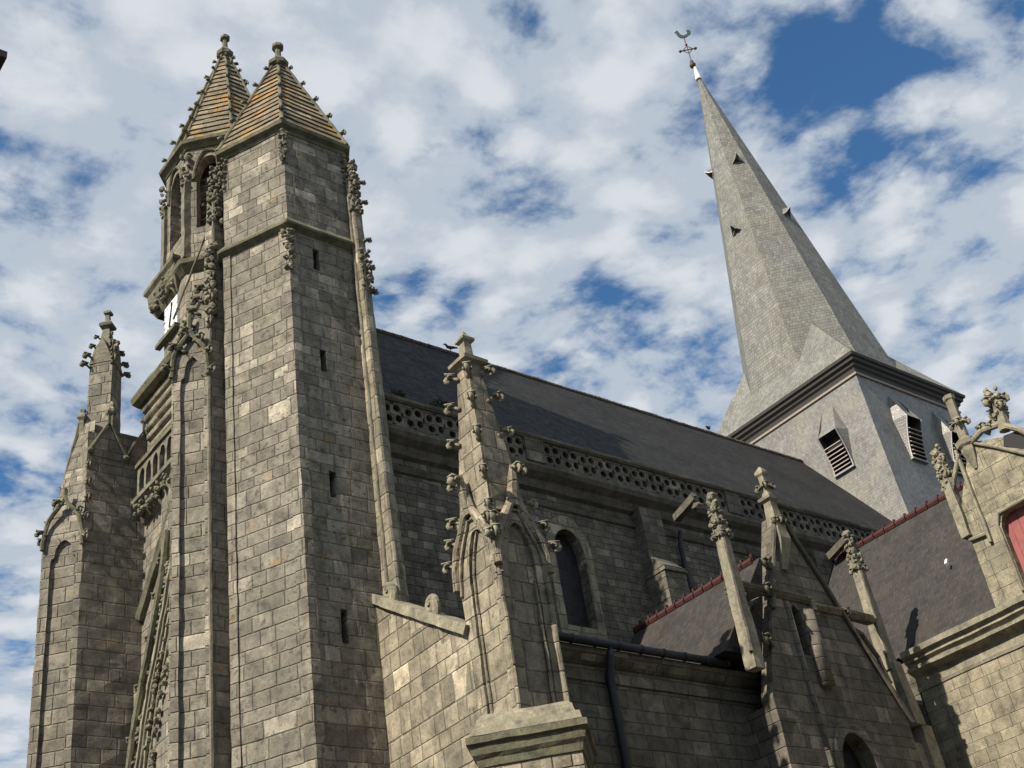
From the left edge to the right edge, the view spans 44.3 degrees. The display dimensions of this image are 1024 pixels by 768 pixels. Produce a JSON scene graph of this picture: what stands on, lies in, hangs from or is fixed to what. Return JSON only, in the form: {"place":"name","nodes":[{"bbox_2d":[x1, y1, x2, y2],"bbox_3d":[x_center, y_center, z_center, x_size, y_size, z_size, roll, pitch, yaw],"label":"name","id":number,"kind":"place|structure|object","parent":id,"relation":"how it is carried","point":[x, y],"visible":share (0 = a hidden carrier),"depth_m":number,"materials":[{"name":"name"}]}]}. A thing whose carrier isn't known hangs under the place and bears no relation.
{"place":"outdoors","nodes":[
{"label":"outdoors","id":0,"kind":"place"},
{"bbox_2d":[0,49,6,69],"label":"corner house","id":1,"kind":"structure","parent":0,"point":[3,55],"depth_m":12.40,"materials":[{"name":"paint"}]},
{"bbox_2d":[26,310,147,767],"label":"buttress","id":2,"kind":"structure","parent":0,"point":[87,660],"depth_m":30.57,"materials":[{"name":"stone"}]},
{"bbox_2d":[0,0,1023,767],"label":"sky","id":3,"kind":"structure","parent":0,"point":[538,189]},
{"label":"ground","id":4,"kind":"structure","parent":0,"visible":0},
{"bbox_2d":[125,342,185,767],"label":"facade","id":5,"kind":"object","parent":4,"relation":"on","point":[147,738],"visible":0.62,"depth_m":30.59,"materials":[{"name":"stone"}]},
{"bbox_2d":[144,34,250,554],"bbox_3d":[-8.196,-3.644,36.184,3.923,19.166,3.790,17,-41,-34],"label":"bell turret","id":6,"kind":"object","parent":5,"relation":"on","point":[183,173],"visible":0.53,"depth_m":36.23,"materials":[{"name":"stone"}]},
{"bbox_2d":[163,294,178,332],"bbox_3d":[-9.194,-1.832,33.931,0.071,0.960,0.914,17,-41,-34],"label":"clock","id":7,"kind":"object","parent":6,"relation":"attached to","point":[170,309],"visible":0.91,"depth_m":33.93,"materials":[{"name":"white ceramic"}]},
{"bbox_2d":[160,165,231,767],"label":"buttress","id":8,"kind":"structure","parent":4,"relation":"on","point":[199,716],"depth_m":27.83,"materials":[{"name":"stone"}]},
{"bbox_2d":[215,42,408,767],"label":"stair turret","id":9,"kind":"object","parent":4,"relation":"on","point":[315,559],"visible":0.98,"depth_m":28.34,"materials":[{"name":"stone"}]},
{"bbox_2d":[441,332,596,767],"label":"corner pinnacle","id":10,"kind":"object","parent":4,"relation":"on","point":[502,567],"visible":1,"depth_m":23.63,"materials":[{"name":"stone"}]},
{"bbox_2d":[360,328,891,642],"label":"church nave","id":11,"kind":"structure","parent":4,"relation":"on","point":[618,492],"depth_m":34.13,"materials":[{"name":"stone"}]},
{"bbox_2d":[389,388,406,398],"bbox_3d":[-2.771,0.272,30.709,0.584,0.381,0.278,17,-41,-34],"label":"weed","id":12,"kind":"object","parent":11,"relation":"on","point":[400,394],"visible":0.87,"depth_m":30.69,"materials":[{"name":"green plant"}]},
{"bbox_2d":[429,398,447,408],"bbox_3d":[-1.808,0.547,31.416,0.645,0.433,0.352,17,-41,-34],"label":"weed","id":13,"kind":"object","parent":11,"relation":"on","point":[437,404],"visible":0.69,"depth_m":31.38,"materials":[{"name":"green plant"}]},
{"bbox_2d":[443,343,457,350],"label":"pigeon","id":14,"kind":"object","parent":11,"relation":"on","point":[450,347],"visible":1,"depth_m":40.15,"materials":[{"name":"grey"}]},
{"bbox_2d":[546,516,607,639],"bbox_3d":[1.458,4.902,31.764,1.500,3.329,0.394,17,-41,-34],"label":"window","id":15,"kind":"structure","parent":11,"relation":"in","point":[572,614],"depth_m":31.78,"materials":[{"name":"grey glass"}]},
{"bbox_2d":[693,66,966,521],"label":"crossing tower","id":16,"kind":"structure","parent":11,"relation":"on","point":[829,388],"depth_m":52.24,"materials":[{"name":"stone"}]},
{"bbox_2d":[674,30,696,68],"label":"weathercock","id":17,"kind":"object","parent":16,"relation":"on","point":[692,63],"visible":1,"depth_m":66.19,"materials":[{"name":"metal"}]},
{"bbox_2d":[817,406,855,477],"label":"louvre window","id":18,"kind":"structure","parent":16,"relation":"in","point":[838,446],"depth_m":48.06,"materials":[{"name":"black paint"}]},
{"bbox_2d":[888,396,928,463],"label":"louvre window","id":19,"kind":"structure","parent":16,"relation":"in","point":[911,434],"depth_m":48.09,"materials":[{"name":"black paint"}]},
{"bbox_2d":[932,412,966,475],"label":"louvre window","id":20,"kind":"structure","parent":16,"relation":"in","point":[944,434],"depth_m":49.71,"materials":[{"name":"white paint"}]},
{"bbox_2d":[372,581,922,767],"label":"aisle","id":21,"kind":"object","parent":4,"relation":"on","point":[638,711],"visible":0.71,"depth_m":25.07,"materials":[{"name":"stone"}]},
{"bbox_2d":[628,467,945,767],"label":"side chapel","id":22,"kind":"structure","parent":4,"relation":"on","point":[835,693],"depth_m":28.27,"materials":[{"name":"stone"}]},
{"bbox_2d":[706,492,765,672],"bbox_3d":[4.868,4.271,27.717,0.465,4.289,0.437,17,-41,-34],"label":"slim pinnacle","id":23,"kind":"object","parent":22,"relation":"on","point":[722,534],"visible":1,"depth_m":27.42,"materials":[{"name":"stone"}]},
{"bbox_2d":[843,741,861,767],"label":"window","id":24,"kind":"structure","parent":22,"relation":"in","point":[850,760],"depth_m":27.51,"materials":[{"name":"black glass"}]},
{"bbox_2d":[841,530,895,669],"bbox_3d":[8.921,5.388,31.581,0.478,3.839,0.446,17,-41,-34],"label":"slim pinnacle","id":25,"kind":"object","parent":22,"relation":"on","point":[858,569],"visible":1,"depth_m":31.45,"materials":[{"name":"stone"}]},
{"bbox_2d":[828,386,1023,767],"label":"transept","id":26,"kind":"structure","parent":4,"relation":"on","point":[945,574],"depth_m":30.88,"materials":[{"name":"stone"}]}
]}

